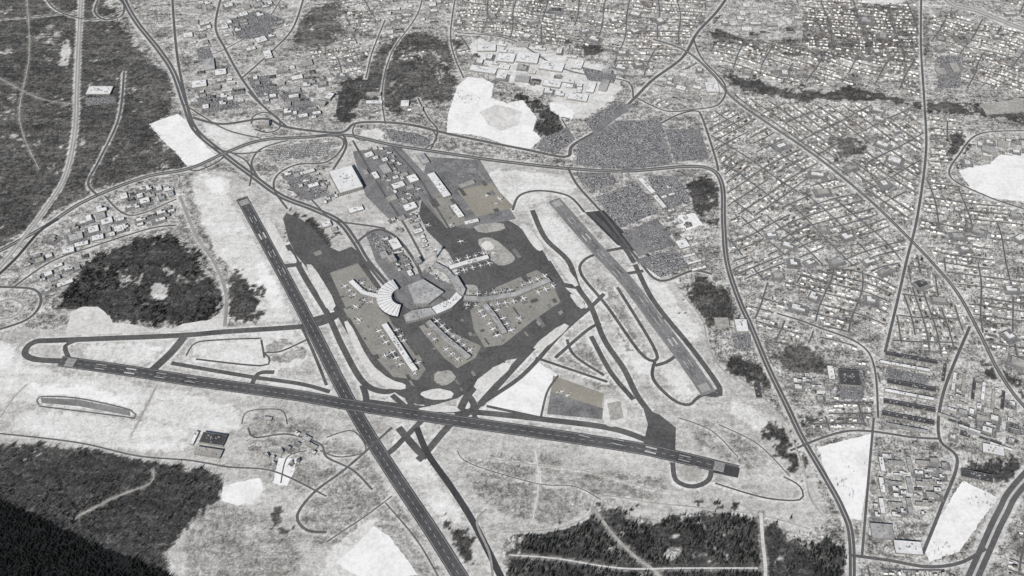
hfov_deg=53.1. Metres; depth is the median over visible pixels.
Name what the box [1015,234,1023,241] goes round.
commercial building
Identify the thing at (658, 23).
parking lot
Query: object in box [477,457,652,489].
perimeter road
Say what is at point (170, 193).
warehouse
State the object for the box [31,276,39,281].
warehouse
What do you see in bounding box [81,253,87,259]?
warehouse
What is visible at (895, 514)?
warehouse
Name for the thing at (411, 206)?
cargo building
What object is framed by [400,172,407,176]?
airport support building
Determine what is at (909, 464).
apartment block
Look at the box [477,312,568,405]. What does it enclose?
taxiway
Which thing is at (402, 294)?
terminal forecourt
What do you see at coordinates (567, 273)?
snow island
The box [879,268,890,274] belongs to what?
commercial building
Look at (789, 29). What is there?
warehouse
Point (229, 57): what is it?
local road
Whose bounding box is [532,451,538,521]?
perimeter road
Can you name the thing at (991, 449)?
warehouse
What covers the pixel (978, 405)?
warehouse
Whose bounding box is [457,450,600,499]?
perimeter road
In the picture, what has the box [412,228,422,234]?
cargo building
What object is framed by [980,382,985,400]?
storage row
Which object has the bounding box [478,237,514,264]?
snow island
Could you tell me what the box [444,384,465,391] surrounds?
taxiway
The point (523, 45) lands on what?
warehouse
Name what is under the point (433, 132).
ramp road
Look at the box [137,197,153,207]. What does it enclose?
parking lot
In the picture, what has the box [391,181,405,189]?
cargo building
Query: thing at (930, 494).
warehouse
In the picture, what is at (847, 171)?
parking lot
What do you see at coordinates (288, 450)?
parking lot
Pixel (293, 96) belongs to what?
hotel
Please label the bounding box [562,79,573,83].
warehouse
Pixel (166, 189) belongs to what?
warehouse
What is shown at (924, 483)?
apartment block
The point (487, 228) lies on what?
snow island
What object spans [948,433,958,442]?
parking lot
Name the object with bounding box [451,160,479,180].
parking lot
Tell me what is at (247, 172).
highway
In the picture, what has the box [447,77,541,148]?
snow field
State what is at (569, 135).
parking lot
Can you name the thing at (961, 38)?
commercial building
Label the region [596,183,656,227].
parking lot
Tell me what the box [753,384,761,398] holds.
warehouse
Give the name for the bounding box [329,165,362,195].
aircraft hangar
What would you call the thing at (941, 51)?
parking lot
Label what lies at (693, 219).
snow field
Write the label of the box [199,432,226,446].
maintenance hangar
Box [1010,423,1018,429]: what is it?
warehouse
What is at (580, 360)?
taxiway
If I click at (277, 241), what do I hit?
snow island
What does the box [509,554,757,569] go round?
forest track
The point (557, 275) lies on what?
taxiway
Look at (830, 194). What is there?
parking lot
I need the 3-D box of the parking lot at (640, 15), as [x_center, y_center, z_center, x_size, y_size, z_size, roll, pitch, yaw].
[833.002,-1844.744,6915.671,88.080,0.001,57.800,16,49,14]
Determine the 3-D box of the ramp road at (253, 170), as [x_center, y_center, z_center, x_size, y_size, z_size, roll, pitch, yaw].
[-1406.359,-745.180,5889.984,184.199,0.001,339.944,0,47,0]
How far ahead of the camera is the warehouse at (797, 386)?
4758.13 m
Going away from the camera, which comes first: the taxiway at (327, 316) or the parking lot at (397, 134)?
the taxiway at (327, 316)
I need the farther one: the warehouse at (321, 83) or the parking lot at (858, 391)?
the warehouse at (321, 83)
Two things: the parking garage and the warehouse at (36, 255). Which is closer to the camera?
the parking garage
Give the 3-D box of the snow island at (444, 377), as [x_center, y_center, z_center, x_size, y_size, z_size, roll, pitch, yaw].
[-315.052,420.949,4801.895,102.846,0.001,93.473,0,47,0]
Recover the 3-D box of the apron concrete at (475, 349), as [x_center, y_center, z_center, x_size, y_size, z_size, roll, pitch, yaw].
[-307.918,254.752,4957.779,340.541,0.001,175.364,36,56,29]
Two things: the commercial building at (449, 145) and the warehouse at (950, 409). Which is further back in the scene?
the commercial building at (449, 145)
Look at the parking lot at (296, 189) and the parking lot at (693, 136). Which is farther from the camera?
the parking lot at (693, 136)
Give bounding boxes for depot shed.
[879,360,929,372]
[882,411,934,425]
[883,399,935,413]
[885,352,937,365]
[885,388,933,401]
[886,422,927,434]
[887,379,935,392]
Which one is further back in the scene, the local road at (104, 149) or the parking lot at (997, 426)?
the local road at (104, 149)
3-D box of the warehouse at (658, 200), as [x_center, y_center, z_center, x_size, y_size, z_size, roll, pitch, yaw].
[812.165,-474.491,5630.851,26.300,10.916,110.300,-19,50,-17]
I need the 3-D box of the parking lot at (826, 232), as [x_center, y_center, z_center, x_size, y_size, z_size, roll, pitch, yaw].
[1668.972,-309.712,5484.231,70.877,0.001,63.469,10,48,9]
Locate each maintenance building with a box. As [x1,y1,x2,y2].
[189,431,198,445]
[263,416,272,421]
[301,434,311,441]
[306,442,317,450]
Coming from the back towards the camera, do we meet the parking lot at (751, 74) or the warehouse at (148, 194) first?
the parking lot at (751, 74)
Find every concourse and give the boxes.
[348,279,376,298]
[381,322,417,372]
[425,320,470,360]
[432,262,453,277]
[448,255,488,270]
[463,277,550,302]
[482,303,506,334]
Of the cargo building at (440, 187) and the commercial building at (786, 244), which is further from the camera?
the cargo building at (440, 187)
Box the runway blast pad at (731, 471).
[713,464,739,477]
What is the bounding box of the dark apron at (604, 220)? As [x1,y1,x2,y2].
[585,210,649,255]
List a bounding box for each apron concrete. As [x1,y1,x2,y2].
[330,263,424,379]
[419,322,480,367]
[470,270,559,346]
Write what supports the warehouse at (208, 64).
on the ground
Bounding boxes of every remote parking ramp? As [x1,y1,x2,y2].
[547,376,603,411]
[547,392,602,418]
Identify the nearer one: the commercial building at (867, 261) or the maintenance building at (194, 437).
the maintenance building at (194, 437)
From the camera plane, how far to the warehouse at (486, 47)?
6628.93 m
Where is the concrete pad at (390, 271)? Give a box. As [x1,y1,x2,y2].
[366,229,414,282]
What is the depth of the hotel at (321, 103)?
6223.07 m
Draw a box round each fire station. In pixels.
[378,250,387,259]
[388,238,401,250]
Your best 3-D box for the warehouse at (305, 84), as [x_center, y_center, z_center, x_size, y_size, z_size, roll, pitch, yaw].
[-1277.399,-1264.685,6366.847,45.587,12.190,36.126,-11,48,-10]
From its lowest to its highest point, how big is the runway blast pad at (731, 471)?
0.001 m
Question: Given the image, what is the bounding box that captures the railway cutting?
[0,218,59,274]
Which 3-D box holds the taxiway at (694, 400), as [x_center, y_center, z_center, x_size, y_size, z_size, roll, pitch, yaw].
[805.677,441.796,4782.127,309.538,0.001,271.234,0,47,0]
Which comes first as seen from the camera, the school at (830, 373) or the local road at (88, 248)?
the school at (830, 373)
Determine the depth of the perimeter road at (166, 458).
4497.09 m
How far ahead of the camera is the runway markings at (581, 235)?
5457.05 m
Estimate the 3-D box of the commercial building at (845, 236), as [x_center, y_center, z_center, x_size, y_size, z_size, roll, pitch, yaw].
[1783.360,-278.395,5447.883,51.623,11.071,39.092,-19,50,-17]
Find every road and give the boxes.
[0,13,74,19]
[0,286,41,329]
[0,298,23,319]
[0,385,26,417]
[0,433,326,496]
[13,225,175,287]
[36,396,136,418]
[46,0,122,19]
[87,72,124,195]
[93,0,124,19]
[104,196,176,215]
[130,385,156,435]
[178,196,227,326]
[185,104,260,138]
[189,155,225,171]
[192,0,726,157]
[195,130,260,153]
[196,0,280,58]
[214,0,259,101]
[228,151,251,185]
[241,0,303,78]
[241,408,287,423]
[247,428,372,489]
[248,91,287,127]
[250,140,286,177]
[251,112,280,132]
[272,135,344,208]
[280,450,306,482]
[287,189,339,221]
[296,427,392,532]
[320,430,366,457]
[326,496,391,541]
[332,134,347,169]
[339,221,384,228]
[352,123,365,140]
[352,140,424,260]
[355,229,446,311]
[365,20,385,77]
[381,0,421,123]
[385,503,437,575]
[391,147,457,241]
[417,98,437,148]
[418,125,436,148]
[450,0,463,77]
[457,32,633,97]
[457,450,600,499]
[476,509,493,575]
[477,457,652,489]
[503,495,809,532]
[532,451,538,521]
[567,168,711,281]
[637,98,691,111]
[653,39,1023,407]
[662,110,718,170]
[679,418,737,456]
[682,294,823,515]
[692,39,726,109]
[718,424,790,476]
[777,313,878,417]
[790,430,940,450]
[849,547,986,567]
[861,418,874,554]
[884,0,927,351]
[922,326,970,555]
[948,130,1023,208]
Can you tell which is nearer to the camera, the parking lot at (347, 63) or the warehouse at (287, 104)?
the warehouse at (287, 104)
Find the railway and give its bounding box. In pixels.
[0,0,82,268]
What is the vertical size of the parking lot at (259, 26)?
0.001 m
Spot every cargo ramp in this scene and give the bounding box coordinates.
[353,146,423,219]
[427,196,465,227]
[458,183,512,216]
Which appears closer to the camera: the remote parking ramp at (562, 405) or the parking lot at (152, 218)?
the remote parking ramp at (562, 405)
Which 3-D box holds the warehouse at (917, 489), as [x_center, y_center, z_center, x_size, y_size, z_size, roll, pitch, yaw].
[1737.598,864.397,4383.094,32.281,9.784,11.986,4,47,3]
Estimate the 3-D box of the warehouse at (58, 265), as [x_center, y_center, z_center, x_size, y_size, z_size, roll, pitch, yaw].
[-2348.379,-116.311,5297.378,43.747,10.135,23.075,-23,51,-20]
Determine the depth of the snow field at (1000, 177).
5776.72 m
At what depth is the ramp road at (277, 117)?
6123.39 m
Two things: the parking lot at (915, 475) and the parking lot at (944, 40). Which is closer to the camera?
the parking lot at (915, 475)
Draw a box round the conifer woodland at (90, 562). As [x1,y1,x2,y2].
[0,92,846,575]
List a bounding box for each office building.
[49,275,60,282]
[56,278,72,287]
[62,246,74,254]
[74,240,88,247]
[91,233,103,241]
[293,172,300,178]
[300,168,314,175]
[307,182,318,188]
[321,220,331,228]
[371,171,379,179]
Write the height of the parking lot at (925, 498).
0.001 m
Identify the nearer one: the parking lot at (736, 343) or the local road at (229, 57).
the parking lot at (736, 343)
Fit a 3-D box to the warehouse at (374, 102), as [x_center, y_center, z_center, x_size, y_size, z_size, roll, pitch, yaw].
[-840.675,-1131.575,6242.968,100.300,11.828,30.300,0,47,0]
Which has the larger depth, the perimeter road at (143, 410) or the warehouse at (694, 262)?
the warehouse at (694, 262)
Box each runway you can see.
[57,356,738,470]
[236,196,468,575]
[414,427,503,575]
[550,198,712,394]
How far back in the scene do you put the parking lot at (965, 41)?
6699.26 m
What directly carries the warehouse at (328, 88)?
on the ground
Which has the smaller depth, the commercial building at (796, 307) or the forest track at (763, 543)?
the forest track at (763, 543)
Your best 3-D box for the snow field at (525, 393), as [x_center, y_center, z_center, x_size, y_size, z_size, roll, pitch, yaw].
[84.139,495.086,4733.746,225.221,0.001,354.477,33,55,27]
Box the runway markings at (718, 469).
[580,430,723,471]
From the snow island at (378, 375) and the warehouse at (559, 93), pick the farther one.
the warehouse at (559, 93)
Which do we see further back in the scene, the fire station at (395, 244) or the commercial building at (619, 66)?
the commercial building at (619, 66)
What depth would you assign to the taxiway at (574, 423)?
4635.52 m
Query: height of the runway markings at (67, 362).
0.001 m
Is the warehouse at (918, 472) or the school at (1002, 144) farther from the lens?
the school at (1002, 144)
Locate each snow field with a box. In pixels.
[65,307,224,335]
[149,114,215,165]
[222,478,262,505]
[273,458,296,485]
[336,526,417,575]
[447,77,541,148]
[480,105,521,130]
[487,363,556,415]
[550,103,573,118]
[678,213,701,229]
[707,77,722,94]
[817,434,870,519]
[925,481,996,560]
[959,153,1023,201]
[979,98,1023,114]
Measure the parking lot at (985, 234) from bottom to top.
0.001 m
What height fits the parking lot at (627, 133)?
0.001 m
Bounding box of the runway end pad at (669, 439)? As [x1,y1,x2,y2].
[644,411,675,449]
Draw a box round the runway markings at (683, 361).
[639,295,710,391]
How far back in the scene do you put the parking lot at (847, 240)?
5440.68 m
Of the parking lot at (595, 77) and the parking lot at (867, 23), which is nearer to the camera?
the parking lot at (595, 77)
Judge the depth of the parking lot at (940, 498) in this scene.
4359.21 m
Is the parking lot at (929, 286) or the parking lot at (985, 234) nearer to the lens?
the parking lot at (929, 286)
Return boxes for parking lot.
[40,270,53,278]
[42,252,54,260]
[44,233,62,245]
[45,283,58,293]
[66,231,86,244]
[75,217,95,226]
[84,224,101,236]
[85,97,115,105]
[111,223,129,234]
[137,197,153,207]
[146,213,158,220]
[151,216,167,225]
[158,193,167,201]
[196,97,240,111]
[197,46,214,61]
[222,3,235,9]
[231,10,284,38]
[231,88,245,95]
[248,75,277,97]
[267,142,333,158]
[277,69,290,74]
[278,92,321,114]
[281,170,292,178]
[283,445,294,453]
[286,170,328,200]
[317,81,328,87]
[336,73,348,79]
[343,58,354,65]
[344,27,358,33]
[366,232,397,258]
[386,129,430,145]
[444,141,457,150]
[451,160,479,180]
[453,19,465,26]
[494,74,510,81]
[520,33,533,41]
[526,19,541,24]
[537,128,573,152]
[542,88,554,95]
[549,7,563,14]
[574,172,616,190]
[576,120,672,169]
[579,29,591,34]
[582,67,616,82]
[585,35,603,44]
[585,103,636,133]
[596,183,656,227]
[614,64,628,71]
[615,51,628,56]
[622,218,675,255]
[628,11,641,17]
[631,62,646,68]
[636,249,687,277]
[637,24,647,29]
[647,175,690,209]
[654,18,667,25]
[665,129,708,161]
[732,333,750,348]
[742,70,753,75]
[763,232,779,239]
[771,272,785,280]
[772,141,790,151]
[778,70,790,76]
[780,241,796,251]
[786,258,801,268]
[787,302,809,316]
[792,385,802,391]
[801,258,819,269]
[806,291,821,303]
[808,171,826,179]
[812,188,833,197]
[816,396,825,403]
[817,225,830,234]
[827,261,846,268]
[836,367,866,399]
[838,231,856,243]
[842,163,860,173]
[847,73,861,81]
[858,16,874,24]
[860,54,872,60]
[860,257,878,267]
[863,295,879,307]
[871,107,885,114]
[871,512,880,520]
[872,115,886,123]
[872,140,892,150]
[874,179,893,189]
[876,266,894,278]
[877,453,891,462]
[878,33,887,39]
[884,155,904,167]
[885,367,929,384]
[887,485,899,494]
[895,507,908,517]
[910,279,931,291]
[911,470,924,478]
[922,492,937,501]
[925,457,939,466]
[925,466,941,475]
[929,297,948,305]
[933,45,946,53]
[936,36,946,41]
[937,55,962,87]
[937,474,947,481]
[937,494,944,501]
[940,462,951,470]
[947,232,968,241]
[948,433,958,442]
[953,207,962,213]
[954,36,969,43]
[955,244,973,255]
[956,408,969,417]
[962,160,973,167]
[969,225,988,237]
[974,420,984,428]
[980,426,996,437]
[983,421,1000,432]
[984,139,995,146]
[989,414,1001,424]
[991,35,1002,39]
[997,329,1020,344]
[1002,286,1020,294]
[1004,399,1016,410]
[1005,354,1023,371]
[1005,422,1020,434]
[1007,212,1022,219]
[1011,233,1023,244]
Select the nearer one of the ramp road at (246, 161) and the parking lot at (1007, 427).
the parking lot at (1007, 427)
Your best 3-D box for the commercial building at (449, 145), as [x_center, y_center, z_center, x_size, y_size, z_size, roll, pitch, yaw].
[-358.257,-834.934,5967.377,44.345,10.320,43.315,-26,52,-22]
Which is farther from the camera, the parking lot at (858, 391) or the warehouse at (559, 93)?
the warehouse at (559, 93)
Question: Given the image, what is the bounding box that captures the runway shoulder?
[549,197,714,395]
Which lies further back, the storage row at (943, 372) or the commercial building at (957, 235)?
the commercial building at (957, 235)
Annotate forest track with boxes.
[0,78,74,104]
[19,1,39,169]
[78,470,153,515]
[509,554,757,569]
[593,509,660,575]
[759,512,766,575]
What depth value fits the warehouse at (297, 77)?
6412.84 m
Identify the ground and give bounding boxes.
[0,0,1023,575]
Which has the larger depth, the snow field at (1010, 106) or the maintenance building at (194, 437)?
the snow field at (1010, 106)
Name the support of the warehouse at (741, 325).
on the ground
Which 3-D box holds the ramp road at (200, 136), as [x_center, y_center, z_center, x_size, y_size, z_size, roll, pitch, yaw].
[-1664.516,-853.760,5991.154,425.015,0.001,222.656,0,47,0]
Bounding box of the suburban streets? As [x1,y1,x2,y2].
[311,0,1023,575]
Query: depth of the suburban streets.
5764.97 m
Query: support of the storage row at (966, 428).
on the ground
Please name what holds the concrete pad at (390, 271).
on the ground
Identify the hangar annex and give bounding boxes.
[348,205,363,214]
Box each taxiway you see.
[21,314,340,363]
[41,398,129,415]
[63,339,76,356]
[150,336,186,369]
[170,361,329,392]
[185,338,260,355]
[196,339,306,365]
[250,370,274,383]
[260,339,265,357]
[285,244,430,405]
[285,262,301,267]
[301,326,327,385]
[314,311,339,321]
[359,384,368,400]
[366,399,666,447]
[388,421,422,454]
[390,394,405,403]
[395,426,426,459]
[402,391,416,408]
[416,396,476,461]
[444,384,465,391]
[454,359,505,415]
[472,293,604,417]
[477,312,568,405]
[486,405,540,418]
[512,190,584,212]
[520,229,577,288]
[530,210,665,437]
[535,357,607,382]
[540,375,558,417]
[547,261,566,287]
[554,323,601,358]
[566,339,604,375]
[578,254,658,361]
[589,336,634,400]
[590,211,722,396]
[606,245,630,251]
[627,270,643,274]
[651,360,716,405]
[655,355,674,366]
[670,462,713,488]
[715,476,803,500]
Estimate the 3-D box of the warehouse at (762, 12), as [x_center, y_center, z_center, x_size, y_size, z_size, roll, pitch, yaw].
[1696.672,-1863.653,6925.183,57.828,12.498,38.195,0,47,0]
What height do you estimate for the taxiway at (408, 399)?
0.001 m
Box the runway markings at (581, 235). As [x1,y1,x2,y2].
[552,200,620,276]
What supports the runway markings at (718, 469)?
on the runway at (664, 453)
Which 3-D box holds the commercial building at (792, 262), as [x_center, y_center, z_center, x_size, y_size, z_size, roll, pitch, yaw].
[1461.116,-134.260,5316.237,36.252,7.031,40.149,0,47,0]
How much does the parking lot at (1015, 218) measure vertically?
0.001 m
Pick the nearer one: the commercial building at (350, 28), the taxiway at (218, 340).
the taxiway at (218, 340)
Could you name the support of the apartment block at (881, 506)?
on the ground
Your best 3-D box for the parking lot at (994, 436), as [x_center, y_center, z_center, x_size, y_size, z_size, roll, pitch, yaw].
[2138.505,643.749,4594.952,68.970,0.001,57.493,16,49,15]
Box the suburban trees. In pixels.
[0,0,1023,575]
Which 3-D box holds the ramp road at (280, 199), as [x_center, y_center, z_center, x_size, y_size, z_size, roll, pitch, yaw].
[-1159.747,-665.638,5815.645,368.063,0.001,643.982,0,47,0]
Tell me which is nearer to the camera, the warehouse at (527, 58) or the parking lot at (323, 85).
the parking lot at (323, 85)
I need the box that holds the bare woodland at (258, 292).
[0,0,1022,575]
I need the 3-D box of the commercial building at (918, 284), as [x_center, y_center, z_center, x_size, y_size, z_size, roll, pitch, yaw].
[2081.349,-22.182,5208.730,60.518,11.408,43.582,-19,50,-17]
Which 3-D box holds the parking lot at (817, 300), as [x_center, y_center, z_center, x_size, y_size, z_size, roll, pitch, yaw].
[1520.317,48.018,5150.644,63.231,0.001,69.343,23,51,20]
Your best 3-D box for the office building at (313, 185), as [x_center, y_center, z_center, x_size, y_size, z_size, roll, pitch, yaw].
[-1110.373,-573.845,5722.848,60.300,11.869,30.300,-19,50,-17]
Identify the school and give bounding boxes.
[827,365,834,379]
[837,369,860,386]
[935,68,946,74]
[949,63,960,72]
[981,145,997,153]
[997,140,1008,148]
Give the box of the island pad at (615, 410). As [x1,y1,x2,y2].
[608,401,623,420]
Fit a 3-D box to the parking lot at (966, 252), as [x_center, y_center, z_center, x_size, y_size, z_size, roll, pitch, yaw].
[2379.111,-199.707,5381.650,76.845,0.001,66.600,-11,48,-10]
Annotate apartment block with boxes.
[878,456,885,471]
[878,477,885,493]
[878,498,885,514]
[887,502,902,506]
[888,460,901,464]
[888,481,902,485]
[905,456,912,471]
[905,477,913,493]
[905,498,913,514]
[915,460,929,464]
[915,481,929,485]
[915,502,929,506]
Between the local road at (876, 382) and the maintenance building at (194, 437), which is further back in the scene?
the local road at (876, 382)
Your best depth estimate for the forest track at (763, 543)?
4213.14 m
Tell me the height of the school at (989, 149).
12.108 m
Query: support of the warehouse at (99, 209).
on the ground
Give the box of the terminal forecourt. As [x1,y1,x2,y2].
[395,271,454,311]
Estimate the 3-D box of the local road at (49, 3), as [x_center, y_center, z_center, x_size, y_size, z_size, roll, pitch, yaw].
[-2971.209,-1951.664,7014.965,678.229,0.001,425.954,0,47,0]
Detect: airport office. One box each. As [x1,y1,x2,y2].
[406,270,413,277]
[413,257,421,265]
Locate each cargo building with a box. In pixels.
[364,151,373,158]
[378,163,391,174]
[386,194,397,202]
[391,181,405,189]
[397,215,405,221]
[402,202,417,211]
[406,174,418,183]
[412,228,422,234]
[416,153,429,164]
[427,172,450,198]
[450,204,463,218]
[459,180,474,188]
[464,218,478,225]
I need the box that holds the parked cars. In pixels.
[30,2,1023,523]
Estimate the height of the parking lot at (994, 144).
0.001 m
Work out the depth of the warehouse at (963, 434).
4572.22 m
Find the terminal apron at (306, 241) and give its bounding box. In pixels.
[283,200,584,404]
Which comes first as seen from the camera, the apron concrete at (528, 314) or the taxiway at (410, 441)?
the taxiway at (410, 441)
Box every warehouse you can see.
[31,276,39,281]
[32,253,40,258]
[34,257,43,263]
[43,270,52,277]
[45,253,52,258]
[53,262,62,268]
[64,267,72,271]
[68,232,82,241]
[71,224,78,230]
[79,218,93,224]
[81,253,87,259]
[85,214,91,221]
[86,86,113,94]
[87,225,98,233]
[95,205,106,212]
[95,211,105,220]
[100,217,112,225]
[103,226,110,233]
[113,225,126,231]
[119,192,127,199]
[127,197,134,202]
[136,193,143,198]
[136,217,145,221]
[139,197,149,204]
[145,185,151,190]
[145,192,154,197]
[155,217,165,222]
[156,209,165,215]
[163,187,173,191]
[167,190,173,197]
[183,32,192,38]
[190,20,198,24]
[191,79,206,88]
[202,58,214,70]
[202,104,208,109]
[213,85,220,89]
[214,68,226,76]
[221,25,228,29]
[224,2,232,7]
[234,88,243,93]
[238,11,247,16]
[243,5,250,10]
[246,46,255,51]
[253,2,263,7]
[254,36,267,43]
[262,50,272,59]
[276,82,284,86]
[283,109,291,113]
[284,101,290,106]
[290,88,300,92]
[291,74,302,80]
[298,113,307,118]
[300,59,312,67]
[303,82,310,87]
[312,111,320,114]
[319,81,326,85]
[325,86,334,90]
[366,92,380,95]
[366,100,382,104]
[400,100,408,106]
[413,106,422,111]
[469,65,496,74]
[476,59,483,63]
[477,44,495,51]
[486,53,492,58]
[495,73,506,79]
[496,53,515,63]
[498,41,506,46]
[498,64,509,69]
[499,47,506,52]
[515,51,539,64]
[515,75,529,82]
[516,42,528,47]
[517,63,526,69]
[532,78,539,82]
[535,45,545,50]
[539,60,564,72]
[542,79,561,88]
[544,88,552,93]
[555,90,563,96]
[556,48,561,53]
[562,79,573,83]
[566,83,573,88]
[567,55,576,58]
[567,92,588,102]
[572,59,583,69]
[576,87,582,92]
[585,81,596,93]
[598,79,609,91]
[601,68,611,73]
[612,172,621,176]
[653,195,666,208]
[675,85,685,91]
[675,239,689,249]
[682,252,695,257]
[687,259,701,264]
[691,265,706,271]
[693,85,701,89]
[704,82,719,92]
[714,317,729,327]
[734,319,748,332]
[741,27,751,30]
[742,3,749,7]
[749,32,758,36]
[750,22,760,24]
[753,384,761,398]
[758,10,767,14]
[759,5,766,9]
[785,27,793,31]
[794,384,801,389]
[797,379,805,382]
[816,395,822,400]
[869,523,894,540]
[874,511,880,517]
[881,453,890,458]
[891,512,900,517]
[892,486,898,491]
[893,493,902,498]
[893,540,922,555]
[914,470,922,474]
[914,488,921,491]
[922,500,932,505]
[925,491,935,498]
[929,457,938,463]
[929,479,935,484]
[933,487,940,492]
[947,407,956,412]
[955,394,964,399]
[958,408,966,414]
[960,431,969,438]
[961,468,992,483]
[969,408,973,414]
[976,403,981,409]
[976,414,986,421]
[982,426,991,433]
[982,443,1003,456]
[985,422,995,427]
[990,414,998,421]
[993,409,999,415]
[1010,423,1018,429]
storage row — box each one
[937,412,959,420]
[941,364,946,381]
[948,418,969,427]
[951,372,956,390]
[958,424,980,433]
[961,373,966,391]
[968,430,990,438]
[970,381,975,399]
[979,436,1001,445]
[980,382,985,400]
[989,441,1011,451]
[990,390,995,409]
[1000,391,1005,409]
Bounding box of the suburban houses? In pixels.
[311,0,1023,575]
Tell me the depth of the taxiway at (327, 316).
5063.35 m
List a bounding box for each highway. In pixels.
[0,133,855,575]
[122,0,386,284]
[171,0,193,127]
[944,0,1023,30]
[965,470,1023,575]
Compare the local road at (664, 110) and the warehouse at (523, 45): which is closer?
the local road at (664, 110)
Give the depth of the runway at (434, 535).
4665.70 m
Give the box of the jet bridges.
[347,257,550,362]
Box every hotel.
[259,120,269,127]
[288,94,298,99]
[313,99,326,106]
[324,92,334,100]
[386,254,396,264]
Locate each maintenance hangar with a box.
[194,446,223,458]
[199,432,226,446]
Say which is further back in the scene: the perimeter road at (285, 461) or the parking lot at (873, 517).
the perimeter road at (285, 461)
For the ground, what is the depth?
5142.00 m
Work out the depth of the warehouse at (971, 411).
4658.67 m
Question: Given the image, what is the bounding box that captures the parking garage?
[407,279,443,305]
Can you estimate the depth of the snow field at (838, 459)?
4461.99 m
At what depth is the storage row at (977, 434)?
4575.81 m
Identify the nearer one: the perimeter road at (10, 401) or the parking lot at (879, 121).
the perimeter road at (10, 401)
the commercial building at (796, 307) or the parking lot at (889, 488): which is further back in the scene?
the commercial building at (796, 307)
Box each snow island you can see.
[264,217,289,262]
[288,251,295,262]
[307,264,335,309]
[344,321,405,389]
[419,405,459,411]
[420,389,453,399]
[434,370,455,385]
[464,284,478,295]
[474,223,504,232]
[474,363,511,392]
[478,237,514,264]
[481,241,493,249]
[521,224,543,250]
[534,323,568,348]
[553,257,577,285]
[570,294,584,308]
[603,398,627,426]
[681,465,700,480]
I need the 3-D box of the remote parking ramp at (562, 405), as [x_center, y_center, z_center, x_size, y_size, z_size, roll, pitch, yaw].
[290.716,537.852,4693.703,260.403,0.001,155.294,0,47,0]
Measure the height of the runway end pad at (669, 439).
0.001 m
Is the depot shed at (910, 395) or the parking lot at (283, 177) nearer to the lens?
the depot shed at (910, 395)
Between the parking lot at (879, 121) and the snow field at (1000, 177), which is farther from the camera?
the parking lot at (879, 121)
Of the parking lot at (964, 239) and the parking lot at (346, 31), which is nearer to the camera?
the parking lot at (964, 239)
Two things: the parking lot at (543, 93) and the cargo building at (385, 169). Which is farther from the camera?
the parking lot at (543, 93)
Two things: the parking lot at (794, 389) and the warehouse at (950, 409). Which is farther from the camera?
the parking lot at (794, 389)
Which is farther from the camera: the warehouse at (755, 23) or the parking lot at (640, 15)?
the parking lot at (640, 15)
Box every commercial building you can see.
[48,235,55,241]
[347,26,355,31]
[445,142,455,148]
[523,33,530,38]
[552,7,560,11]
[589,35,598,41]
[616,64,625,69]
[630,11,639,15]
[766,232,775,236]
[773,272,783,277]
[776,142,785,147]
[782,241,793,248]
[790,259,797,264]
[791,303,804,311]
[806,260,814,264]
[809,291,817,299]
[811,172,823,176]
[816,189,828,193]
[829,256,843,265]
[841,233,852,239]
[846,165,856,169]
[862,17,870,21]
[863,258,874,263]
[867,296,874,302]
[872,107,883,111]
[875,115,883,120]
[876,140,888,147]
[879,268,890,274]
[880,180,887,185]
[888,156,900,163]
[913,280,928,288]
[932,296,945,302]
[952,233,963,237]
[957,36,965,40]
[960,246,968,250]
[972,226,983,233]
[1003,331,1014,339]
[1004,12,1015,14]
[1005,286,1017,291]
[1010,212,1020,216]
[1010,356,1023,367]
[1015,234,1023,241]
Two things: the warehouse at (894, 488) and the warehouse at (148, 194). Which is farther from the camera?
the warehouse at (148, 194)
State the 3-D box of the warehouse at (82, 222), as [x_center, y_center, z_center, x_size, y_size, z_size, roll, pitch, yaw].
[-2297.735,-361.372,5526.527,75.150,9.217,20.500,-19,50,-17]
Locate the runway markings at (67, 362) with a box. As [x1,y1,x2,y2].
[64,358,196,382]
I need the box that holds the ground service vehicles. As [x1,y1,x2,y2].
[341,186,570,393]
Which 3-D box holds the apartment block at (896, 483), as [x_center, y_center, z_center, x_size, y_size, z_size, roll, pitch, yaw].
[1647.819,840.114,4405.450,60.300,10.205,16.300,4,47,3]
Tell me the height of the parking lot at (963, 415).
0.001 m
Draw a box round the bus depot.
[637,177,655,193]
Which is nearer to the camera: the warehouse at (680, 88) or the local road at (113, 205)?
the local road at (113, 205)
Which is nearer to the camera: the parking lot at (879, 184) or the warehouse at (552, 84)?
the parking lot at (879, 184)
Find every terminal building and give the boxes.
[403,307,435,323]
[431,292,461,315]
[449,275,465,297]
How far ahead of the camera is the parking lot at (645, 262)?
5317.17 m
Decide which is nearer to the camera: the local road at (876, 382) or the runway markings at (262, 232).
the local road at (876, 382)
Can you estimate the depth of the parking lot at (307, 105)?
6230.30 m
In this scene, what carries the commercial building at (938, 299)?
on the ground
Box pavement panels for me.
[313,162,566,390]
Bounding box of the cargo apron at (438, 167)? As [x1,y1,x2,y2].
[420,157,515,227]
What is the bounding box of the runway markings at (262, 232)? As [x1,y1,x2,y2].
[239,199,285,274]

